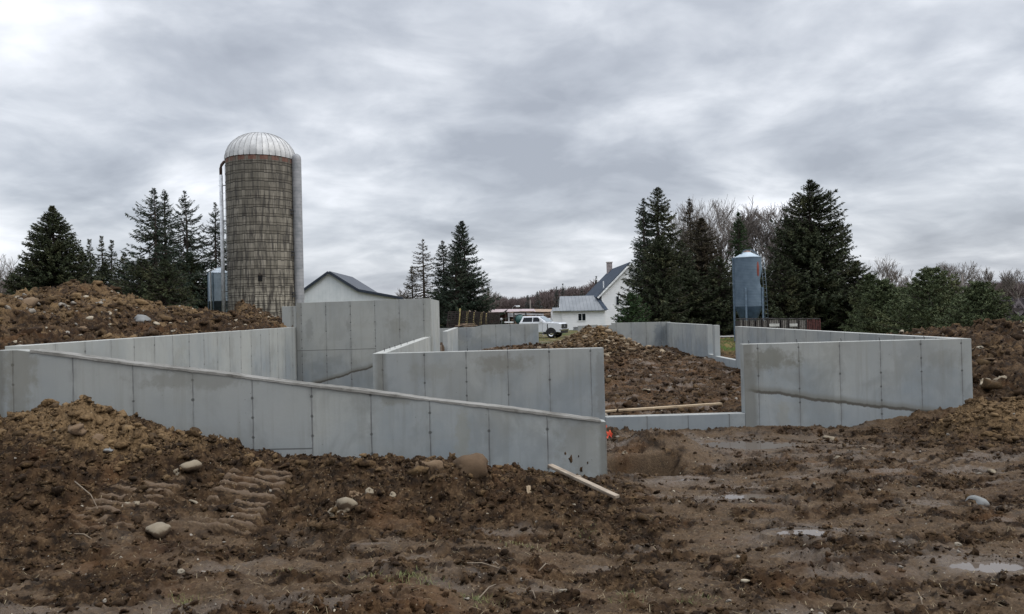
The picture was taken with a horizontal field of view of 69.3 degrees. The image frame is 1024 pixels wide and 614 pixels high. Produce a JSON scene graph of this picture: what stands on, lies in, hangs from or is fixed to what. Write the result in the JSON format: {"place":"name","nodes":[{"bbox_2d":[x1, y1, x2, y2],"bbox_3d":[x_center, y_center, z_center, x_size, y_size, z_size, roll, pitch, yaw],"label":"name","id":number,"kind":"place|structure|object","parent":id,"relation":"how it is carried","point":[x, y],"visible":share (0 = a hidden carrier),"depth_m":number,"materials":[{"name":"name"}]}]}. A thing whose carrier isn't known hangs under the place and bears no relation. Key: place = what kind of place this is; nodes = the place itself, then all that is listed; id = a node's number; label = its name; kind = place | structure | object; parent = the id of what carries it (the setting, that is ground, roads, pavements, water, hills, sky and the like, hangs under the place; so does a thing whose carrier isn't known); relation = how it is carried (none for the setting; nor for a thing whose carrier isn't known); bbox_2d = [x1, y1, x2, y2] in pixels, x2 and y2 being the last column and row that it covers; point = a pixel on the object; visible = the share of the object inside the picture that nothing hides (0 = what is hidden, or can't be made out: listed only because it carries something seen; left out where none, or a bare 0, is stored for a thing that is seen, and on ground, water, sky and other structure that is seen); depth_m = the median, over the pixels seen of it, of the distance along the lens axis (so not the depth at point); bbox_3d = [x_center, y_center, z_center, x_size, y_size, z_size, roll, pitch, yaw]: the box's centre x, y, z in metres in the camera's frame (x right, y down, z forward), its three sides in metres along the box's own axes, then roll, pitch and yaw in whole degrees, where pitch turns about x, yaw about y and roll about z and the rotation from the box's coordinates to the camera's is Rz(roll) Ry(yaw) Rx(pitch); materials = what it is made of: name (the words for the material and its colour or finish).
{"place":"outdoors","nodes":[
{"label":"outdoors","id":0,"kind":"place"},
{"bbox_2d":[0,280,1023,613],"bbox_3d":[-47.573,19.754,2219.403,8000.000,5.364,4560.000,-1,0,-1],"label":"ground","id":1,"kind":"structure","parent":0,"point":[648,460],"depth_m":8.77,"materials":[{"name":"brown soil"}]},
{"bbox_2d":[0,254,13,293],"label":"bare tree","id":2,"kind":"object","parent":1,"relation":"on","point":[4,273],"visible":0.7,"depth_m":95.68,"materials":[{"name":"grey plant"}]},
{"bbox_2d":[10,297,38,307],"bbox_3d":[-13.384,-0.080,20.301,0.746,0.367,0.799,-1,-1,-32],"label":"stone","id":3,"kind":"object","parent":1,"relation":"on","point":[32,301],"visible":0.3,"depth_m":20.17,"materials":[{"name":"stone"}]},
{"bbox_2d":[0,205,108,294],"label":"spruce tree","id":4,"kind":"object","parent":1,"relation":"on","point":[42,269],"visible":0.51,"depth_m":58.29,"materials":[{"name":"green plant"}]},
{"bbox_2d":[68,423,86,436],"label":"stone","id":5,"kind":"object","parent":1,"relation":"on","point":[74,429],"visible":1,"depth_m":9.50,"materials":[{"name":"stone"}]},
{"bbox_2d":[85,239,102,280],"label":"spruce tree","id":6,"kind":"object","parent":1,"relation":"on","point":[88,250],"visible":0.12,"depth_m":71.35,"materials":[{"name":"green plant"}]},
{"bbox_2d":[93,236,110,281],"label":"spruce tree","id":7,"kind":"object","parent":1,"relation":"on","point":[101,244],"visible":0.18,"depth_m":72.97,"materials":[{"name":"green plant"}]},
{"bbox_2d":[94,262,122,292],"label":"spruce tree","id":8,"kind":"object","parent":1,"relation":"on","point":[105,270],"visible":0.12,"depth_m":63.16,"materials":[{"name":"green plant"}]},
{"bbox_2d":[102,240,119,283],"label":"spruce tree","id":9,"kind":"object","parent":1,"relation":"on","point":[109,261],"visible":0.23,"depth_m":72.17,"materials":[{"name":"green plant"}]},
{"bbox_2d":[112,253,133,293],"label":"spruce tree","id":10,"kind":"object","parent":1,"relation":"on","point":[119,270],"visible":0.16,"depth_m":69.02,"materials":[{"name":"green plant"}]},
{"bbox_2d":[134,314,151,322],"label":"stone","id":11,"kind":"object","parent":1,"relation":"on","point":[139,318],"visible":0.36,"depth_m":19.99,"materials":[{"name":"stone"}]},
{"bbox_2d":[108,256,178,297],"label":"spruce tree","id":12,"kind":"object","parent":1,"relation":"on","point":[139,269],"visible":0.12,"depth_m":57.98,"materials":[{"name":"green plant"}]},
{"bbox_2d":[5,327,296,380],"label":"foundation wall","id":13,"kind":"structure","parent":1,"relation":"on","point":[270,352],"depth_m":19.55,"materials":[{"name":"concrete"}]},
{"bbox_2d":[107,188,197,308],"bbox_3d":[-30.546,-2.360,61.235,10.818,15.069,9.545,-1,0,-1],"label":"spruce tree","id":14,"kind":"object","parent":1,"relation":"on","point":[156,256],"visible":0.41,"depth_m":61.22,"materials":[{"name":"green plant"}]},
{"bbox_2d":[145,522,170,539],"bbox_3d":[-3.934,2.538,8.240,0.260,0.290,0.266,-1,-1,-42],"label":"stone","id":15,"kind":"object","parent":1,"relation":"on","point":[159,530],"visible":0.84,"depth_m":8.16,"materials":[{"name":"beige stone"}]},
{"bbox_2d":[132,189,201,307],"bbox_3d":[-29.542,-2.765,63.370,6.513,14.596,5.765,-1,-1,-41],"label":"spruce tree","id":16,"kind":"object","parent":1,"relation":"on","point":[170,242],"visible":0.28,"depth_m":63.18,"materials":[{"name":"green plant"}]},
{"bbox_2d":[135,259,203,306],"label":"spruce tree","id":17,"kind":"object","parent":1,"relation":"on","point":[162,290],"visible":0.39,"depth_m":57.37,"materials":[{"name":"green plant"}]},
{"bbox_2d":[179,460,202,473],"bbox_3d":[-4.107,2.076,9.458,0.270,0.245,0.251,-1,-1,-45],"label":"stone","id":18,"kind":"object","parent":1,"relation":"on","point":[194,466],"visible":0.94,"depth_m":9.40,"materials":[{"name":"stone"}]},
{"bbox_2d":[173,251,212,309],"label":"spruce tree","id":19,"kind":"object","parent":1,"relation":"on","point":[192,262],"visible":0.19,"depth_m":77.97,"materials":[{"name":"green plant"}]},
{"bbox_2d":[162,190,227,308],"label":"spruce tree","id":20,"kind":"object","parent":1,"relation":"on","point":[188,245],"visible":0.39,"depth_m":79.23,"materials":[{"name":"green plant"}]},
{"bbox_2d":[183,202,227,310],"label":"spruce tree","id":21,"kind":"object","parent":1,"relation":"on","point":[214,230],"visible":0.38,"depth_m":79.21,"materials":[{"name":"green plant"}]},
{"bbox_2d":[207,267,227,311],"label":"grain bin","id":22,"kind":"object","parent":1,"relation":"on","point":[214,288],"visible":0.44,"depth_m":70.53,"materials":[{"name":"metal"}]},
{"bbox_2d":[219,132,303,317],"bbox_3d":[-22.404,-5.502,66.564,6.243,20.162,6.178,-1,-1,-37],"label":"silo","id":23,"kind":"object","parent":1,"relation":"on","point":[264,223],"visible":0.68,"depth_m":64.16,"materials":[{"name":"concrete"}]},
{"bbox_2d":[0,349,606,477],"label":"foundation wall","id":24,"kind":"structure","parent":1,"relation":"on","point":[284,417],"depth_m":11.52,"materials":[{"name":"concrete"}]},
{"bbox_2d":[328,497,357,516],"bbox_3d":[-2.069,2.457,8.993,0.395,0.292,0.181,-1,0,-1],"label":"stone","id":25,"kind":"object","parent":1,"relation":"on","point":[345,504],"visible":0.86,"depth_m":8.97,"materials":[{"name":"stone"}]},
{"bbox_2d":[304,271,409,302],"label":"barn","id":26,"kind":"structure","parent":1,"relation":"on","point":[328,286],"depth_m":91.57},
{"bbox_2d":[282,298,439,388],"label":"foundation wall","id":27,"kind":"structure","parent":1,"relation":"on","point":[340,343],"depth_m":27.77,"materials":[{"name":"concrete"}]},
{"bbox_2d":[376,337,430,352],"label":"foundation wall","id":28,"kind":"structure","parent":1,"relation":"on","point":[422,344],"depth_m":22.38,"materials":[{"name":"concrete"}]},
{"bbox_2d":[402,266,422,298],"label":"spruce tree","id":29,"kind":"object","parent":1,"relation":"on","point":[411,282],"visible":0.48,"depth_m":83.72,"materials":[{"name":"green plant"}]},
{"bbox_2d":[406,239,437,298],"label":"spruce tree","id":30,"kind":"object","parent":1,"relation":"on","point":[424,281],"visible":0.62,"depth_m":81.91,"materials":[{"name":"green plant"}]},
{"bbox_2d":[413,460,443,471],"bbox_3d":[-1.129,2.211,10.110,0.423,0.277,0.210,-1,-1,-28],"label":"stone","id":31,"kind":"object","parent":1,"relation":"on","point":[435,464],"visible":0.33,"depth_m":10.04,"materials":[{"name":"stone"}]},
{"bbox_2d":[166,525,719,608],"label":"grass tufts","id":32,"kind":"object","parent":1,"relation":"on","point":[185,601],"visible":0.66,"depth_m":6.43,"materials":[{"name":"brown plant"}]},
{"bbox_2d":[426,240,471,327],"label":"spruce tree","id":33,"kind":"object","parent":1,"relation":"on","point":[439,270],"visible":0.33,"depth_m":77.64,"materials":[{"name":"green plant"}]},
{"bbox_2d":[442,327,457,350],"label":"foundation wall","id":34,"kind":"structure","parent":1,"relation":"on","point":[450,339],"depth_m":39.47,"materials":[{"name":"concrete"}]},
{"bbox_2d":[446,311,459,326],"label":"slatted panel","id":35,"kind":"object","parent":1,"relation":"on","point":[454,319],"visible":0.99,"depth_m":66.13,"materials":[{"name":"wood"}]},
{"bbox_2d":[439,251,478,327],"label":"spruce tree","id":36,"kind":"object","parent":1,"relation":"on","point":[456,304],"visible":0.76,"depth_m":73.56,"materials":[{"name":"green plant"}]},
{"bbox_2d":[458,308,467,326],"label":"slatted panel","id":37,"kind":"object","parent":1,"relation":"on","point":[462,316],"visible":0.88,"depth_m":66.94,"materials":[{"name":"yellow paint"}]},
{"bbox_2d":[429,221,510,327],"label":"spruce tree","id":38,"kind":"object","parent":1,"relation":"on","point":[478,305],"visible":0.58,"depth_m":75.24,"materials":[{"name":"green plant"}]},
{"bbox_2d":[453,453,487,479],"bbox_3d":[-0.571,2.210,10.095,0.506,0.435,0.373,-1,0,-13],"label":"stone","id":39,"kind":"object","parent":1,"relation":"on","point":[475,464],"visible":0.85,"depth_m":9.98,"materials":[{"name":"beige stone"}]},
{"bbox_2d":[372,347,604,420],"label":"foundation wall","id":40,"kind":"structure","parent":1,"relation":"on","point":[566,380],"depth_m":16.29,"materials":[{"name":"concrete"}]},
{"bbox_2d":[440,324,538,350],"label":"foundation wall","id":41,"kind":"structure","parent":1,"relation":"on","point":[481,337],"depth_m":46.67,"materials":[{"name":"grey concrete"}]},
{"bbox_2d":[486,313,499,324],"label":"slatted panel","id":42,"kind":"object","parent":1,"relation":"on","point":[490,317],"visible":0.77,"depth_m":70.20,"materials":[{"name":"yellow paint"}]},
{"bbox_2d":[487,290,504,307],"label":"bare tree","id":43,"kind":"object","parent":1,"relation":"on","point":[495,302],"visible":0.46,"depth_m":104.61,"materials":[{"name":"grey plant"}]},
{"bbox_2d":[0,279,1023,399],"bbox_3d":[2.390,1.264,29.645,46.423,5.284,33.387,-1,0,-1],"label":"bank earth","id":44,"kind":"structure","parent":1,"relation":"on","point":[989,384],"depth_m":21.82,"materials":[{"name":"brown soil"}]},
{"bbox_2d":[0,280,1023,301],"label":"woods","id":45,"kind":"object","parent":1,"relation":"on","point":[1015,288],"visible":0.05,"depth_m":175.47,"materials":[{"name":"brown plant"}]},
{"bbox_2d":[491,309,535,323],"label":"open shed","id":46,"kind":"structure","parent":1,"relation":"on","point":[505,315],"depth_m":103.14,"materials":[{"name":"metal"}]},
{"bbox_2d":[4,291,1023,613],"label":"pebbles","id":47,"kind":"object","parent":1,"relation":"on","point":[430,497],"visible":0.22,"depth_m":12.95,"materials":[{"name":"stone"}]},
{"bbox_2d":[4,417,1023,613],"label":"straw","id":48,"kind":"object","parent":1,"relation":"on","point":[555,562],"visible":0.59,"depth_m":7.09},
{"bbox_2d":[441,279,598,315],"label":"woods","id":49,"kind":"object","parent":1,"relation":"on","point":[546,298],"visible":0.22,"depth_m":178.28,"materials":[{"name":"brown plant"}]},
{"bbox_2d":[513,312,526,323],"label":"round tank","id":50,"kind":"object","parent":1,"relation":"on","point":[517,318],"visible":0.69,"depth_m":71.76,"materials":[{"name":"teal metal"}]},
{"bbox_2d":[505,313,543,334],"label":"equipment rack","id":51,"kind":"object","parent":1,"relation":"on","point":[509,316],"visible":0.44,"depth_m":73.93,"materials":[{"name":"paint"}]},
{"bbox_2d":[534,309,551,315],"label":"open shed","id":52,"kind":"structure","parent":1,"relation":"on","point":[541,311],"depth_m":107.30,"materials":[{"name":"metal"}]},
{"bbox_2d":[519,316,568,337],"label":"pickup truck","id":53,"kind":"object","parent":1,"relation":"on","point":[549,327],"visible":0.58,"depth_m":67.53,"materials":[{"name":"white paint"}]},
{"bbox_2d":[547,464,619,498],"bbox_3d":[0.952,2.372,10.153,0.090,0.041,1.441,-1,7,-34],"label":"board","id":54,"kind":"object","parent":1,"relation":"on","point":[601,489],"visible":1,"depth_m":10.06,"materials":[{"name":"beige wood"}]},
{"bbox_2d":[551,262,641,329],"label":"farmhouse","id":55,"kind":"object","parent":1,"relation":"on","point":[597,303],"visible":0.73,"depth_m":88.17,"materials":[{"name":"wood"}]},
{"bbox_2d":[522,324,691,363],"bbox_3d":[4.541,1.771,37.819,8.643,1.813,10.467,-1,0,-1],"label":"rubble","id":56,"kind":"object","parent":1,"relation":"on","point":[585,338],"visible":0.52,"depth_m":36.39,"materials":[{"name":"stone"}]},
{"bbox_2d":[529,325,693,361],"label":"dirt mound","id":57,"kind":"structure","parent":1,"relation":"on","point":[589,344],"depth_m":36.24,"materials":[{"name":"brown soil"}]},
{"bbox_2d":[484,331,741,415],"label":"trodden earth","id":58,"kind":"structure","parent":1,"relation":"on","point":[659,396],"depth_m":25.53,"materials":[{"name":"brown soil"}]},
{"bbox_2d":[578,322,668,346],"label":"foundation wall","id":59,"kind":"structure","parent":1,"relation":"on","point":[649,333],"depth_m":44.97,"materials":[{"name":"concrete"}]},
{"bbox_2d":[610,292,653,322],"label":"tree","id":60,"kind":"object","parent":1,"relation":"on","point":[632,310],"visible":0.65,"depth_m":53.95,"materials":[{"name":"green plant"}]},
{"bbox_2d":[622,198,661,318],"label":"spruce tree","id":61,"kind":"object","parent":1,"relation":"on","point":[643,243],"visible":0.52,"depth_m":60.28,"materials":[{"name":"green plant"}]},
{"bbox_2d":[621,235,692,322],"bbox_3d":[11.275,-1.069,57.239,6.125,9.045,7.369,-1,0,-1],"label":"spruce tree","id":62,"kind":"object","parent":1,"relation":"on","point":[663,307],"visible":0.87,"depth_m":56.74,"materials":[{"name":"green plant"}]},
{"bbox_2d":[616,187,702,322],"bbox_3d":[12.485,-3.358,62.095,8.014,13.638,7.701,-2,0,17],"label":"spruce tree","id":63,"kind":"object","parent":1,"relation":"on","point":[659,217],"visible":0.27,"depth_m":62.17,"materials":[{"name":"green plant"}]},
{"bbox_2d":[605,402,721,412],"bbox_3d":[3.599,2.400,17.712,3.106,0.045,0.120,-2,0,-14],"label":"board","id":64,"kind":"object","parent":1,"relation":"on","point":[663,407],"visible":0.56,"depth_m":17.67,"materials":[{"name":"beige wood"}]},
{"bbox_2d":[640,477,692,480],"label":"puddle","id":65,"kind":"object","parent":1,"relation":"on","point":[671,479],"visible":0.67,"depth_m":11.67,"materials":[{"name":"brown liquid"}]},
{"bbox_2d":[605,412,744,430],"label":"foundation wall","id":66,"kind":"structure","parent":1,"relation":"on","point":[701,421],"depth_m":16.37,"materials":[{"name":"concrete"}]},
{"bbox_2d":[647,240,730,334],"bbox_3d":[13.601,-1.035,60.316,7.973,8.878,6.591,-1,0,-1],"label":"spruce tree","id":67,"kind":"object","parent":1,"relation":"on","point":[687,277],"visible":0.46,"depth_m":59.30,"materials":[{"name":"green plant"}]},
{"bbox_2d":[678,198,703,264],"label":"spruce tree","id":68,"kind":"object","parent":1,"relation":"on","point":[691,222],"visible":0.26,"depth_m":68.31,"materials":[{"name":"green plant"}]},
{"bbox_2d":[667,199,725,254],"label":"bare tree","id":69,"kind":"object","parent":1,"relation":"on","point":[681,214],"visible":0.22,"depth_m":79.15,"materials":[{"name":"grey plant"}]},
{"bbox_2d":[677,212,736,261],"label":"bare tree","id":70,"kind":"object","parent":1,"relation":"on","point":[724,246],"visible":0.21,"depth_m":74.70,"materials":[{"name":"grey plant"}]},
{"bbox_2d":[678,217,737,332],"bbox_3d":[16.093,-2.290,63.578,5.728,10.836,7.238,-1,-1,-35],"label":"spruce tree","id":71,"kind":"object","parent":1,"relation":"on","point":[702,252],"visible":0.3,"depth_m":63.08,"materials":[{"name":"green plant"}]},
{"bbox_2d":[677,194,745,270],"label":"bare tree","id":72,"kind":"object","parent":1,"relation":"on","point":[723,216],"visible":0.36,"depth_m":74.75,"materials":[{"name":"grey plant"}]},
{"bbox_2d":[689,256,748,334],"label":"spruce tree","id":73,"kind":"object","parent":1,"relation":"on","point":[718,281],"visible":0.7,"depth_m":59.85,"materials":[{"name":"green plant"}]},
{"bbox_2d":[725,211,754,319],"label":"fir tree","id":74,"kind":"object","parent":1,"relation":"on","point":[738,250],"visible":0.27,"depth_m":64.31,"materials":[{"name":"green plant"}]},
{"bbox_2d":[713,494,772,498],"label":"puddle","id":75,"kind":"object","parent":1,"relation":"on","point":[739,496],"visible":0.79,"depth_m":10.47,"materials":[{"name":"grey liquid"}]},
{"bbox_2d":[732,250,767,340],"bbox_3d":[16.058,-0.574,50.352,1.890,6.605,1.915,-1,-1,-32],"label":"feed bin","id":76,"kind":"object","parent":1,"relation":"on","point":[748,289],"visible":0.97,"depth_m":49.67,"materials":[{"name":"metal"}]},
{"bbox_2d":[699,440,800,449],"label":"puddle","id":77,"kind":"object","parent":1,"relation":"on","point":[748,445],"visible":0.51,"depth_m":14.71,"materials":[{"name":"grey liquid"}]},
{"bbox_2d":[713,196,811,269],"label":"bare tree","id":78,"kind":"object","parent":1,"relation":"on","point":[755,228],"visible":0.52,"depth_m":68.77,"materials":[{"name":"grey plant"}]},
{"bbox_2d":[768,318,779,327],"bbox_3d":[16.564,1.555,47.275,0.747,1.665,0.960,-1,0,-1],"label":"pallet crate","id":79,"kind":"object","parent":1,"relation":"on","point":[773,324],"visible":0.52,"depth_m":46.84,"materials":[{"name":"plastic"}]},
{"bbox_2d":[763,218,801,289],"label":"spruce tree","id":80,"kind":"object","parent":1,"relation":"on","point":[778,250],"visible":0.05,"depth_m":62.48,"materials":[{"name":"green plant"}]},
{"bbox_2d":[788,318,797,328],"bbox_3d":[17.785,1.473,47.302,0.612,1.496,0.960,-1,0,-1],"label":"pallet crate","id":81,"kind":"object","parent":1,"relation":"on","point":[792,324],"visible":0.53,"depth_m":46.88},
{"bbox_2d":[757,257,831,330],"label":"spruce tree","id":82,"kind":"object","parent":1,"relation":"on","point":[772,298],"visible":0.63,"depth_m":57.83,"materials":[{"name":"green plant"}]},
{"bbox_2d":[798,318,806,329],"bbox_3d":[18.381,1.510,47.329,0.510,1.568,0.930,-1,0,-1],"label":"pallet crate","id":83,"kind":"object","parent":1,"relation":"on","point":[802,324],"visible":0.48,"depth_m":46.90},
{"bbox_2d":[777,529,831,535],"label":"puddle","id":84,"kind":"object","parent":1,"relation":"on","point":[808,531],"visible":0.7,"depth_m":8.49,"materials":[{"name":"grey liquid"}]},
{"bbox_2d":[666,322,953,368],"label":"foundation wall","id":85,"kind":"structure","parent":1,"relation":"on","point":[700,340],"depth_m":31.37,"materials":[{"name":"concrete"}]},
{"bbox_2d":[760,178,861,330],"bbox_3d":[24.585,-3.566,60.920,10.316,13.944,11.773,-1,0,-1],"label":"spruce tree","id":86,"kind":"object","parent":1,"relation":"on","point":[817,244],"visible":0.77,"depth_m":59.62,"materials":[{"name":"green plant"}]},
{"bbox_2d":[813,260,878,331],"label":"spruce tree","id":87,"kind":"object","parent":1,"relation":"on","point":[855,273],"visible":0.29,"depth_m":58.32,"materials":[{"name":"green plant"}]},
{"bbox_2d":[828,224,863,302],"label":"spruce tree","id":88,"kind":"object","parent":1,"relation":"on","point":[851,247],"visible":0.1,"depth_m":63.27,"materials":[{"name":"green plant"}]},
{"bbox_2d":[740,338,972,427],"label":"foundation wall","id":89,"kind":"structure","parent":1,"relation":"on","point":[836,383],"depth_m":16.45,"materials":[{"name":"concrete"}]},
{"bbox_2d":[838,273,886,332],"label":"pine tree","id":90,"kind":"object","parent":1,"relation":"on","point":[870,279],"visible":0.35,"depth_m":52.46,"materials":[{"name":"green plant"}]},
{"bbox_2d":[843,277,911,333],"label":"pine tree","id":91,"kind":"object","parent":1,"relation":"on","point":[883,289],"visible":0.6,"depth_m":48.23,"materials":[{"name":"green plant"}]},
{"bbox_2d":[865,256,899,281],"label":"bare tree","id":92,"kind":"object","parent":1,"relation":"on","point":[880,272],"visible":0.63,"depth_m":120.99,"materials":[{"name":"grey plant"}]},
{"bbox_2d":[882,263,907,286],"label":"bare tree","id":93,"kind":"object","parent":1,"relation":"on","point":[895,277],"visible":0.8,"depth_m":118.95,"materials":[{"name":"grey plant"}]},
{"bbox_2d":[872,266,967,333],"bbox_3d":[25.146,-0.130,44.741,6.377,4.786,6.755,-2,0,19],"label":"pine tree","id":94,"kind":"object","parent":1,"relation":"on","point":[931,287],"visible":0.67,"depth_m":44.01,"materials":[{"name":"green plant"}]},
{"bbox_2d":[937,261,980,293],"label":"bare tree","id":95,"kind":"object","parent":1,"relation":"on","point":[963,270],"visible":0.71,"depth_m":119.81,"materials":[{"name":"grey plant"}]},
{"bbox_2d":[928,280,1023,327],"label":"pine tree","id":96,"kind":"object","parent":1,"relation":"on","point":[982,295],"visible":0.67,"depth_m":38.14,"materials":[{"name":"green plant"}]},
{"bbox_2d":[965,495,989,506],"bbox_3d":[6.121,2.564,9.730,0.193,0.158,0.273,-1,-1,-27],"label":"stone","id":97,"kind":"object","parent":1,"relation":"on","point":[981,501],"visible":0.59,"depth_m":9.67,"materials":[{"name":"stone"}]},
{"bbox_2d":[974,267,997,288],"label":"bare tree","id":98,"kind":"object","parent":1,"relation":"on","point":[988,277],"visible":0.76,"depth_m":121.38,"materials":[{"name":"grey plant"}]},
{"bbox_2d":[949,561,1023,572],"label":"puddle","id":99,"kind":"object","parent":1,"relation":"on","point":[990,566],"visible":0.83,"depth_m":6.99,"materials":[{"name":"grey liquid"}]},
{"bbox_2d":[995,269,1014,296],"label":"bare tree","id":100,"kind":"object","parent":1,"relation":"on","point":[1002,287],"visible":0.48,"depth_m":123.51,"materials":[{"name":"grey plant"}]},
{"bbox_2d":[988,297,1023,318],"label":"underbrush","id":101,"kind":"object","parent":1,"relation":"on","point":[1017,306],"visible":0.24,"depth_m":75.53,"materials":[{"name":"plant"}]},
{"bbox_2d":[998,268,1023,298],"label":"bare tree","id":102,"kind":"object","parent":1,"relation":"on","point":[1008,278],"visible":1,"depth_m":120.37,"materials":[{"name":"grey plant"}]},
{"bbox_2d":[0,0,1023,299],"label":"sky","id":103,"kind":"structure","parent":0,"point":[541,127],"materials":[{"name":"grey"}]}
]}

